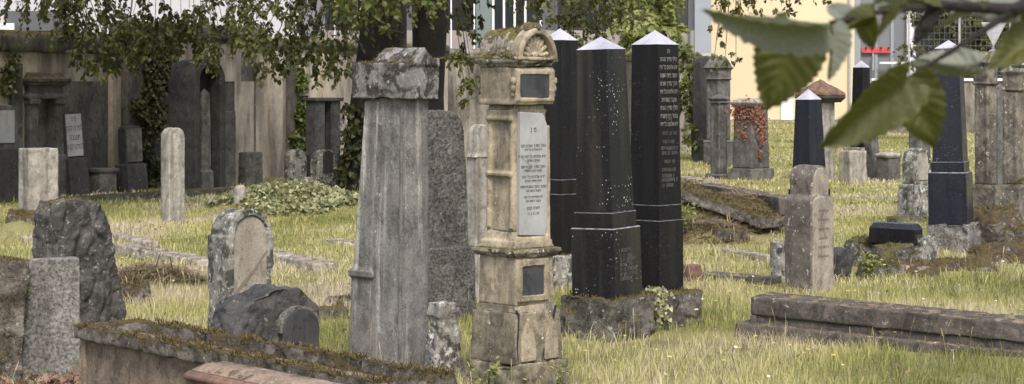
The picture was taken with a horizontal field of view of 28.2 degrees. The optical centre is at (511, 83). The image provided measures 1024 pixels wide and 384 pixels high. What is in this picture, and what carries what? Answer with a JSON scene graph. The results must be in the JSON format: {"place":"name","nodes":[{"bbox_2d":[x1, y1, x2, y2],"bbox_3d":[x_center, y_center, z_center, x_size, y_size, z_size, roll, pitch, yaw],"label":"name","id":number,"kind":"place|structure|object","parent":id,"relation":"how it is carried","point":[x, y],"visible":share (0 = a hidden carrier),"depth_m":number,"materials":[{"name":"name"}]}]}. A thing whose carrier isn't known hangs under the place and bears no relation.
{"place":"outdoors","nodes":[
{"label":"outdoors","id":0,"kind":"place"},
{"bbox_2d":[0,120,974,207],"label":"grass","id":1,"kind":"structure","parent":0,"point":[691,172],"depth_m":40.28,"materials":[{"name":"plant"}]},
{"bbox_2d":[0,122,1023,383],"bbox_3d":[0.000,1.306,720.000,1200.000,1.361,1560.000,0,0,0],"label":"ground","id":2,"kind":"structure","parent":0,"point":[16,228],"depth_m":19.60,"materials":[{"name":"green plant"}]},
{"bbox_2d":[0,104,18,202],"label":"edge monument","id":3,"kind":"object","parent":2,"relation":"on","point":[9,168],"visible":0.65,"depth_m":33.50,"materials":[{"name":"stone"}]},
{"bbox_2d":[0,254,31,383],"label":"mossy gravestone","id":4,"kind":"object","parent":2,"relation":"on","point":[15,283],"visible":0.98,"depth_m":13.10,"materials":[{"name":"stone"}]},
{"bbox_2d":[5,207,35,224],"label":"rock","id":5,"kind":"object","parent":2,"relation":"on","point":[21,214],"visible":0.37,"depth_m":25.67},
{"bbox_2d":[18,147,57,209],"bbox_3d":[-6.645,1.488,28.600,0.470,1.179,0.329,0,0,-40],"label":"flat topped gravestone","id":6,"kind":"object","parent":2,"relation":"on","point":[38,175],"visible":0.66,"depth_m":28.46,"materials":[{"name":"stone"}]},
{"bbox_2d":[0,365,80,383],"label":"leaf litter","id":7,"kind":"object","parent":2,"relation":"on","point":[69,378],"visible":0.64,"depth_m":13.01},
{"bbox_2d":[23,72,71,196],"bbox_3d":[-8.232,0.922,35.202,0.739,2.252,1.069,0,0,28],"label":"double column monument","id":8,"kind":"object","parent":2,"relation":"on","point":[48,86],"visible":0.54,"depth_m":35.21,"materials":[{"name":"grey stone"}]},
{"bbox_2d":[21,256,79,383],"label":"flat gravestone","id":9,"kind":"object","parent":2,"relation":"on","point":[53,305],"visible":0.71,"depth_m":13.31,"materials":[{"name":"stone"}]},
{"bbox_2d":[0,29,120,167],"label":"cemetery wall","id":10,"kind":"structure","parent":2,"relation":"on","point":[95,104],"depth_m":36.40,"materials":[{"name":"paint"}]},
{"bbox_2d":[0,49,21,98],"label":"wall ivy","id":11,"kind":"object","parent":10,"relation":"attached to","point":[6,89],"depth_m":33.98,"materials":[{"name":"green plant"}]},
{"bbox_2d":[63,111,89,195],"bbox_3d":[-7.704,1.268,35.600,0.422,1.566,0.423,-4,0,40],"label":"leaning tablet","id":12,"kind":"object","parent":2,"relation":"on","point":[77,177],"visible":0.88,"depth_m":35.46,"materials":[{"name":"stone"}]},
{"bbox_2d":[32,195,126,352],"bbox_3d":[-3.184,1.440,14.960,0.359,1.258,0.686,0,0,42],"label":"carved gravestone","id":13,"kind":"object","parent":2,"relation":"on","point":[79,228],"visible":0.57,"depth_m":14.83,"materials":[{"name":"stone"}]},
{"bbox_2d":[88,167,118,193],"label":"cross block","id":14,"kind":"structure","parent":2,"relation":"on","point":[104,179],"depth_m":36.06,"materials":[{"name":"grey stone"}]},
{"bbox_2d":[115,126,148,192],"bbox_3d":[-6.847,1.400,36.600,0.423,1.290,0.454,-2,0,42],"label":"leaning tablet","id":15,"kind":"object","parent":2,"relation":"on","point":[131,174],"visible":0.87,"depth_m":36.47,"materials":[{"name":"stone"}]},
{"bbox_2d":[111,232,158,245],"bbox_3d":[-4.715,1.919,24.999,0.257,0.121,1.451,0,1,-34],"label":"fallen slab","id":16,"kind":"object","parent":2,"relation":"on","point":[145,240],"depth_m":24.62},
{"bbox_2d":[120,280,153,303],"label":"rock","id":17,"kind":"object","parent":2,"relation":"on","point":[134,290],"visible":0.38,"depth_m":18.12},
{"bbox_2d":[58,187,232,201],"bbox_3d":[-6.207,1.921,34.801,0.313,0.171,4.252,0,0,32],"label":"kerb stone","id":18,"kind":"object","parent":2,"relation":"on","point":[192,192],"visible":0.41,"depth_m":34.60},
{"bbox_2d":[113,243,208,267],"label":"fallen slab","id":19,"kind":"structure","parent":2,"relation":"on","point":[139,250],"depth_m":22.50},
{"bbox_2d":[0,0,324,39],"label":"rendered building","id":20,"kind":"structure","parent":2,"relation":"on","point":[14,16],"depth_m":56.00,"materials":[{"name":"white paint"}]},
{"bbox_2d":[161,127,184,224],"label":"slender gravestone","id":21,"kind":"object","parent":2,"relation":"on","point":[172,173],"visible":0.91,"depth_m":28.12,"materials":[{"name":"stone"}]},
{"bbox_2d":[109,21,257,187],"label":"cemetery wall","id":22,"kind":"structure","parent":2,"relation":"on","point":[240,89],"depth_m":40.67,"materials":[{"name":"paint"}]},
{"bbox_2d":[130,23,178,187],"bbox_3d":[-6.717,0.393,38.230,0.386,3.168,1.480,0,0,29],"label":"wall ivy","id":23,"kind":"object","parent":22,"relation":"attached to","point":[155,117],"depth_m":38.11,"materials":[{"name":"green plant"}]},
{"bbox_2d":[168,59,225,189],"bbox_3d":[-5.680,0.816,36.786,0.661,2.531,0.811,0,0,35],"label":"niche monument","id":24,"kind":"object","parent":2,"relation":"on","point":[197,103],"visible":0.77,"depth_m":36.59,"materials":[{"name":"stone"}]},
{"bbox_2d":[0,0,428,190],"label":"leaning tree","id":25,"kind":"object","parent":2,"relation":"on","point":[366,50],"visible":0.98,"depth_m":31.90,"materials":[{"name":"green plant"}]},
{"bbox_2d":[331,102,364,190],"bbox_3d":[-2.828,1.165,37.046,1.123,1.655,0.503,0,0,25],"label":"trunk ivy","id":26,"kind":"object","parent":25,"relation":"attached to","point":[346,108],"visible":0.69,"depth_m":36.99,"materials":[{"name":"green plant"}]},
{"bbox_2d":[225,111,235,187],"bbox_3d":[-5.388,1.288,38.000,0.311,1.572,0.390,0,0,40],"label":"wall stele","id":27,"kind":"object","parent":2,"relation":"on","point":[230,152],"depth_m":37.95,"materials":[{"name":"grey stone"}]},
{"bbox_2d":[207,208,273,327],"bbox_3d":[-2.024,1.492,15.191,0.416,1.132,0.298,0,0,-42],"label":"arched gravestone","id":28,"kind":"object","parent":2,"relation":"on","point":[240,251],"visible":0.52,"depth_m":15.09,"materials":[{"name":"stone"}]},
{"bbox_2d":[238,151,262,185],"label":"gravestone","id":29,"kind":"object","parent":2,"relation":"on","point":[250,172],"visible":0.77,"depth_m":38.88,"materials":[{"name":"grey stone"}]},
{"bbox_2d":[183,361,341,383],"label":"coped block","id":30,"kind":"object","parent":2,"relation":"on","point":[225,372],"depth_m":10.33,"materials":[{"name":"red stone"}]},
{"bbox_2d":[71,316,458,383],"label":"chest tomb","id":31,"kind":"object","parent":2,"relation":"on","point":[137,351],"visible":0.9,"depth_m":11.44,"materials":[{"name":"stone"}]},
{"bbox_2d":[211,283,320,347],"bbox_3d":[-1.694,1.723,13.995,0.705,0.687,0.417,0,0,-38],"label":"boulder gravestone","id":32,"kind":"object","parent":2,"relation":"on","point":[285,313],"visible":0.51,"depth_m":13.88,"materials":[{"name":"stone"}]},
{"bbox_2d":[203,176,358,216],"bbox_3d":[-3.361,1.704,30.815,2.777,0.590,2.255,0,0,0],"label":"ivy mound","id":33,"kind":"object","parent":2,"relation":"on","point":[325,196],"visible":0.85,"depth_m":30.49,"materials":[{"name":"green plant"}]},
{"bbox_2d":[284,149,306,179],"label":"gravestone","id":34,"kind":"object","parent":2,"relation":"on","point":[295,163],"visible":0.59,"depth_m":38.30,"materials":[{"name":"stone"}]},
{"bbox_2d":[273,249,337,270],"bbox_3d":[-2.344,1.921,22.053,0.312,0.139,1.892,0,0,-26],"label":"fallen slab","id":35,"kind":"object","parent":2,"relation":"on","point":[299,260],"depth_m":21.62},
{"bbox_2d":[303,97,343,176],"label":"double pillar monument","id":36,"kind":"object","parent":2,"relation":"on","point":[323,123],"visible":0.57,"depth_m":40.23,"materials":[{"name":"grey stone"}]},
{"bbox_2d":[310,150,336,186],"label":"gravestone","id":37,"kind":"object","parent":2,"relation":"on","point":[321,166],"visible":0.58,"depth_m":37.47,"materials":[{"name":"stone"}]},
{"bbox_2d":[318,300,350,319],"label":"rock","id":38,"kind":"object","parent":2,"relation":"on","point":[325,309],"visible":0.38,"depth_m":16.91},
{"bbox_2d":[256,38,449,178],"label":"cemetery wall","id":39,"kind":"structure","parent":2,"relation":"on","point":[276,107],"depth_m":42.14,"materials":[{"name":"paint"}]},
{"bbox_2d":[285,71,310,153],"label":"wall ivy","id":40,"kind":"object","parent":39,"relation":"attached to","point":[298,140],"depth_m":42.53,"materials":[{"name":"green plant"}]},
{"bbox_2d":[336,0,448,47],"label":"maple tree","id":41,"kind":"object","parent":2,"relation":"on","point":[402,15],"visible":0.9,"depth_m":24.38,"materials":[{"name":"green plant"}]},
{"bbox_2d":[348,46,441,366],"bbox_3d":[-0.802,0.914,13.900,0.524,2.348,0.408,1,0,40],"label":"pillar gravestone","id":42,"kind":"object","parent":2,"relation":"on","point":[397,89],"visible":0.94,"depth_m":13.78,"materials":[{"name":"grey stone"}]},
{"bbox_2d":[424,300,464,377],"bbox_3d":[-0.451,1.737,13.442,0.285,0.624,0.207,0,0,-35],"label":"broken stone","id":43,"kind":"object","parent":2,"relation":"on","point":[443,340],"visible":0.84,"depth_m":13.38,"materials":[{"name":"stone"}]},
{"bbox_2d":[118,184,784,283],"bbox_3d":[0.454,1.672,23.341,3.178,0.664,11.969,0,0,35],"label":"straw","id":44,"kind":"object","parent":2,"relation":"on","point":[163,265],"visible":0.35,"depth_m":19.81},
{"bbox_2d":[681,179,784,229],"bbox_3d":[2.732,1.540,26.237,0.511,0.211,1.806,0,12,-41],"label":"fallen slab","id":45,"kind":"object","parent":44,"relation":"on","point":[758,217],"depth_m":26.01,"materials":[{"name":"stone"}]},
{"bbox_2d":[696,183,787,214],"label":"fallen slab","id":46,"kind":"structure","parent":44,"relation":"on","point":[776,202],"depth_m":27.02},
{"bbox_2d":[428,110,476,321],"bbox_3d":[-0.617,1.135,16.900,0.571,1.840,0.333,0,0,-30],"label":"granite gravestone","id":47,"kind":"object","parent":2,"relation":"on","point":[451,266],"visible":0.48,"depth_m":16.82,"materials":[{"name":"stone"}]},
{"bbox_2d":[465,124,487,301],"bbox_3d":[-0.295,1.204,18.199,0.223,1.684,0.167,0,0,-42],"label":"pale gravestone","id":48,"kind":"object","parent":2,"relation":"on","point":[476,156],"visible":0.6,"depth_m":18.13,"materials":[{"name":"stone"}]},
{"bbox_2d":[466,356,500,383],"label":"weed","id":49,"kind":"object","parent":2,"relation":"on","point":[494,369],"visible":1,"depth_m":12.70,"materials":[{"name":"green plant"}]},
{"bbox_2d":[339,0,665,110],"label":"straight tree","id":50,"kind":"object","parent":2,"relation":"on","point":[430,30],"visible":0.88,"depth_m":35.60,"materials":[{"name":"green plant"}]},
{"bbox_2d":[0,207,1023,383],"bbox_3d":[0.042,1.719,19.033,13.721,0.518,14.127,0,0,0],"label":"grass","id":51,"kind":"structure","parent":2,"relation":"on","point":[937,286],"depth_m":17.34,"materials":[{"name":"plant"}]},
{"bbox_2d":[3,192,1023,383],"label":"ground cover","id":52,"kind":"object","parent":2,"relation":"on","point":[998,376],"visible":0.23,"depth_m":19.29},
{"bbox_2d":[463,22,568,383],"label":"sandstone monument","id":53,"kind":"object","parent":2,"relation":"on","point":[515,313],"visible":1,"depth_m":12.97,"materials":[{"name":"beige stone"}]},
{"bbox_2d":[325,0,710,52],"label":"glazed building","id":54,"kind":"structure","parent":2,"relation":"on","point":[695,17],"depth_m":63.98,"materials":[{"name":"white glass"}]},
{"bbox_2d":[447,0,474,48],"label":"window","id":55,"kind":"structure","parent":54,"relation":"in","point":[452,26],"depth_m":63.99,"materials":[{"name":"white glass"}]},
{"bbox_2d":[492,0,541,29],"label":"window","id":56,"kind":"structure","parent":54,"relation":"in","point":[502,15],"depth_m":63.99,"materials":[{"name":"white glass"}]},
{"bbox_2d":[555,0,689,46],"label":"window","id":57,"kind":"structure","parent":54,"relation":"in","point":[685,18],"depth_m":63.99,"materials":[{"name":"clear glass"}]},
{"bbox_2d":[553,253,571,290],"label":"stone plinth","id":58,"kind":"structure","parent":2,"relation":"on","point":[562,265],"depth_m":19.18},
{"bbox_2d":[542,29,577,254],"bbox_3d":[0.459,0.560,19.500,0.300,2.180,0.300,0,0,42],"label":"obelisk","id":59,"kind":"object","parent":58,"relation":"on","point":[561,116],"visible":0.59,"depth_m":19.37,"materials":[{"name":"black stone"}]},
{"bbox_2d":[448,48,716,161],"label":"cemetery wall","id":60,"kind":"structure","parent":2,"relation":"on","point":[472,113],"depth_m":48.58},
{"bbox_2d":[560,290,657,342],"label":"stone plinth","id":61,"kind":"structure","parent":2,"relation":"on","point":[591,310],"depth_m":15.56,"materials":[{"name":"stone"}]},
{"bbox_2d":[571,37,641,299],"bbox_3d":[0.712,0.643,15.749,0.397,2.015,0.395,-1,0,35],"label":"obelisk","id":62,"kind":"object","parent":61,"relation":"on","point":[606,246],"visible":1,"depth_m":15.63,"materials":[{"name":"black stone"}]},
{"bbox_2d":[606,0,690,59],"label":"pale maple","id":63,"kind":"object","parent":2,"relation":"on","point":[665,20],"visible":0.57,"depth_m":51.41,"materials":[{"name":"green plant"}]},
{"bbox_2d":[642,286,702,330],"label":"stone plinth","id":64,"kind":"structure","parent":2,"relation":"on","point":[685,302],"depth_m":16.42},
{"bbox_2d":[631,30,683,290],"bbox_3d":[1.175,0.630,16.700,0.325,2.140,0.325,0,0,42],"label":"obelisk","id":65,"kind":"object","parent":64,"relation":"on","point":[655,146],"visible":1,"depth_m":16.59,"materials":[{"name":"black stone"}]},
{"bbox_2d":[645,286,674,327],"bbox_3d":[1.180,1.772,16.238,0.242,0.316,0.345,0,0,0],"label":"plinth ivy","id":66,"kind":"object","parent":64,"relation":"attached to","point":[661,301],"visible":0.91,"depth_m":16.14,"materials":[{"name":"green plant"}]},
{"bbox_2d":[672,33,702,158],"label":"ivy","id":67,"kind":"object","parent":2,"relation":"on","point":[685,83],"visible":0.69,"depth_m":49.00,"materials":[{"name":"green plant"}]},
{"bbox_2d":[683,264,702,281],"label":"rock","id":68,"kind":"object","parent":2,"relation":"on","point":[693,268],"visible":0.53,"depth_m":20.14,"materials":[{"name":"red stone"}]},
{"bbox_2d":[693,56,710,161],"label":"dome gravestone","id":69,"kind":"object","parent":2,"relation":"on","point":[699,97],"visible":0.64,"depth_m":48.42,"materials":[{"name":"stone"}]},
{"bbox_2d":[683,221,748,242],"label":"rock","id":70,"kind":"structure","parent":2,"relation":"on","point":[725,232],"depth_m":24.24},
{"bbox_2d":[705,94,729,178],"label":"column monument","id":71,"kind":"object","parent":2,"relation":"on","point":[718,135],"depth_m":41.92,"materials":[{"name":"grey stone"}]},
{"bbox_2d":[703,56,732,164],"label":"column monument","id":72,"kind":"object","parent":2,"relation":"on","point":[719,78],"depth_m":47.42,"materials":[{"name":"grey stone"}]},
{"bbox_2d":[712,248,769,260],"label":"kerb stone","id":73,"kind":"object","parent":2,"relation":"on","point":[763,256],"visible":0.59,"depth_m":22.65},
{"bbox_2d":[702,271,781,284],"bbox_3d":[2.219,1.940,20.152,0.888,0.137,0.283,0,0,35],"label":"kerb stone","id":74,"kind":"object","parent":2,"relation":"on","point":[747,277],"visible":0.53,"depth_m":19.99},
{"bbox_2d":[727,98,774,179],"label":"capped monument","id":75,"kind":"object","parent":2,"relation":"on","point":[748,164],"visible":0.71,"depth_m":41.38,"materials":[{"name":"grey stone"}]},
{"bbox_2d":[719,95,769,159],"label":"red creeper","id":76,"kind":"object","parent":75,"relation":"attached to","point":[760,123],"visible":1,"depth_m":41.36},
{"bbox_2d":[707,0,832,71],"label":"ash tree","id":77,"kind":"object","parent":2,"relation":"on","point":[724,4],"visible":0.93,"depth_m":32.97,"materials":[{"name":"green plant"}]},
{"bbox_2d":[770,240,784,281],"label":"stone","id":78,"kind":"object","parent":2,"relation":"on","point":[777,254],"visible":0.55,"depth_m":20.14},
{"bbox_2d":[711,0,853,121],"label":"cream building","id":79,"kind":"structure","parent":2,"relation":"on","point":[742,82],"depth_m":70.00,"materials":[{"name":"paint"}]},
{"bbox_2d":[781,98,792,119],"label":"white door","id":80,"kind":"structure","parent":79,"relation":"in","point":[786,107],"depth_m":69.91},
{"bbox_2d":[788,89,829,195],"bbox_3d":[3.963,1.010,27.200,0.400,1.880,0.400,-1,0,-40],"label":"obelisk","id":81,"kind":"object","parent":2,"relation":"on","point":[808,131],"visible":0.38,"depth_m":27.11,"materials":[{"name":"black stone"}]},
{"bbox_2d":[785,164,833,293],"bbox_3d":[2.788,1.407,19.095,0.341,1.302,0.340,0,0,-42],"label":"shouldered gravestone","id":82,"kind":"object","parent":2,"relation":"on","point":[809,247],"visible":0.92,"depth_m":18.98,"materials":[{"name":"grey stone"}]},
{"bbox_2d":[795,79,845,179],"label":"roofed monument","id":83,"kind":"object","parent":2,"relation":"on","point":[829,95],"visible":0.45,"depth_m":40.84,"materials":[{"name":"stone"}]},
{"bbox_2d":[834,247,852,280],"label":"stone","id":84,"kind":"object","parent":2,"relation":"on","point":[844,258],"visible":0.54,"depth_m":20.33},
{"bbox_2d":[839,150,866,182],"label":"flat topped gravestone","id":85,"kind":"object","parent":2,"relation":"on","point":[852,165],"visible":0.79,"depth_m":40.16,"materials":[{"name":"stone"}]},
{"bbox_2d":[843,147,867,177],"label":"granite block","id":86,"kind":"structure","parent":2,"relation":"on","point":[852,148],"depth_m":42.34,"materials":[{"name":"stone"}]},
{"bbox_2d":[850,60,869,147],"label":"obelisk","id":87,"kind":"object","parent":86,"relation":"on","point":[861,76],"visible":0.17,"depth_m":42.41,"materials":[{"name":"black stone"}]},
{"bbox_2d":[844,234,878,266],"bbox_3d":[3.763,1.812,21.804,0.464,0.414,0.378,-5,0,-30],"label":"rock","id":88,"kind":"object","parent":2,"relation":"on","point":[853,244],"visible":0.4,"depth_m":21.67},
{"bbox_2d":[701,0,1023,189],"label":"lime tree","id":89,"kind":"object","parent":2,"relation":"on","point":[789,57],"visible":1,"depth_m":2.65,"materials":[{"name":"green plant"}]},
{"bbox_2d":[864,138,878,178],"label":"leaning gravestone","id":90,"kind":"object","parent":2,"relation":"on","point":[872,148],"visible":0.37,"depth_m":41.41,"materials":[{"name":"grey stone"}]},
{"bbox_2d":[858,251,885,279],"bbox_3d":[3.565,1.821,20.283,0.339,0.313,0.255,0,0,-28],"label":"weed","id":91,"kind":"object","parent":2,"relation":"on","point":[864,262],"visible":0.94,"depth_m":20.28,"materials":[{"name":"green plant"}]},
{"bbox_2d":[853,259,900,278],"bbox_3d":[3.711,1.913,20.692,0.417,0.280,0.376,6,0,-20],"label":"rock","id":92,"kind":"object","parent":2,"relation":"on","point":[890,266],"visible":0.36,"depth_m":20.60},
{"bbox_2d":[735,292,1023,357],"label":"ledger tomb","id":93,"kind":"object","parent":2,"relation":"on","point":[847,318],"visible":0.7,"depth_m":15.02,"materials":[{"name":"stone"}]},
{"bbox_2d":[874,152,902,180],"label":"capped gravestone","id":94,"kind":"object","parent":2,"relation":"on","point":[888,165],"visible":0.83,"depth_m":40.86,"materials":[{"name":"grey stone"}]},
{"bbox_2d":[870,242,917,261],"bbox_3d":[4.021,1.856,21.491,0.549,0.460,0.511,-5,3,-10],"label":"rock","id":95,"kind":"object","parent":2,"relation":"on","point":[888,251],"visible":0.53,"depth_m":21.33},
{"bbox_2d":[869,221,922,244],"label":"black block","id":96,"kind":"structure","parent":95,"relation":"on","point":[886,232],"depth_m":21.49,"materials":[{"name":"stone"}]},
{"bbox_2d":[897,148,930,218],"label":"arched back gravestone","id":97,"kind":"object","parent":2,"relation":"on","point":[912,194],"visible":0.64,"depth_m":29.47,"materials":[{"name":"stone"}]},
{"bbox_2d":[893,258,939,277],"bbox_3d":[4.044,1.915,20.902,0.616,0.268,0.437,0,-5,-15],"label":"rock","id":98,"kind":"object","parent":2,"relation":"on","point":[923,268],"visible":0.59,"depth_m":20.76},
{"bbox_2d":[914,232,936,260],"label":"rock","id":99,"kind":"object","parent":2,"relation":"on","point":[926,246],"visible":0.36,"depth_m":21.50,"materials":[{"name":"stone"}]},
{"bbox_2d":[870,78,1002,133],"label":"wall","id":100,"kind":"structure","parent":2,"relation":"on","point":[969,87],"depth_m":61.80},
{"bbox_2d":[854,0,1023,83],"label":"shop building","id":101,"kind":"structure","parent":2,"relation":"on","point":[880,58],"depth_m":70.98,"materials":[{"name":"grey glass"}]},
{"bbox_2d":[860,0,905,82],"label":"window","id":102,"kind":"structure","parent":101,"relation":"in","point":[894,35],"depth_m":70.98,"materials":[{"name":"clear glass"}]},
{"bbox_2d":[918,14,957,53],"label":"window","id":103,"kind":"structure","parent":101,"relation":"in","point":[925,42],"depth_m":70.98,"materials":[{"name":"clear glass"}]},
{"bbox_2d":[926,221,981,252],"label":"granite block","id":104,"kind":"structure","parent":2,"relation":"on","point":[944,233],"depth_m":22.38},
{"bbox_2d":[928,40,973,224],"bbox_3d":[4.854,0.533,22.600,0.425,2.035,0.425,-1,0,22],"label":"obelisk","id":105,"kind":"object","parent":104,"relation":"on","point":[950,188],"visible":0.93,"depth_m":22.44,"materials":[{"name":"black stone"}]},
{"bbox_2d":[895,0,1021,77],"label":"dark tree","id":106,"kind":"object","parent":2,"relation":"on","point":[980,43],"visible":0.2,"depth_m":67.42,"materials":[{"name":"green plant"}]},
{"bbox_2d":[908,12,1017,77],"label":"wire fence","id":107,"kind":"object","parent":2,"relation":"on","point":[959,26],"visible":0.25,"depth_m":62.64,"materials":[{"name":"metal"}]},
{"bbox_2d":[930,253,996,271],"bbox_3d":[4.676,1.918,21.502,0.797,0.252,0.469,-1,-5,-5],"label":"rock","id":108,"kind":"object","parent":2,"relation":"on","point":[950,263],"visible":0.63,"depth_m":21.35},
{"bbox_2d":[972,51,998,208],"bbox_3d":[6.271,0.818,27.000,0.318,2.507,0.316,0,0,-42],"label":"column monument","id":109,"kind":"object","parent":2,"relation":"on","point":[985,83],"depth_m":26.92,"materials":[{"name":"stone"}]},
{"bbox_2d":[966,240,1023,263],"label":"rock","id":110,"kind":"object","parent":2,"relation":"on","point":[995,249],"visible":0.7,"depth_m":21.93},
{"bbox_2d":[973,202,1023,243],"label":"rock","id":111,"kind":"object","parent":2,"relation":"on","point":[996,219],"visible":0.51,"depth_m":23.00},
{"bbox_2d":[996,86,1005,183],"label":"round headed gravestone","id":112,"kind":"object","parent":2,"relation":"on","point":[999,149],"visible":0.12,"depth_m":29.45,"materials":[{"name":"grey stone"}]},
{"bbox_2d":[995,68,1023,220],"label":"column monument","id":113,"kind":"object","parent":2,"relation":"on","point":[1013,125],"depth_m":25.92,"materials":[{"name":"stone"}]},
{"bbox_2d":[1001,225,1023,242],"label":"rock","id":114,"kind":"object","parent":2,"relation":"on","point":[1016,234],"visible":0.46,"depth_m":22.57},
{"bbox_2d":[0,189,1023,292],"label":"grass","id":115,"kind":"structure","parent":0,"point":[300,218],"depth_m":24.02,"materials":[{"name":"plant"}]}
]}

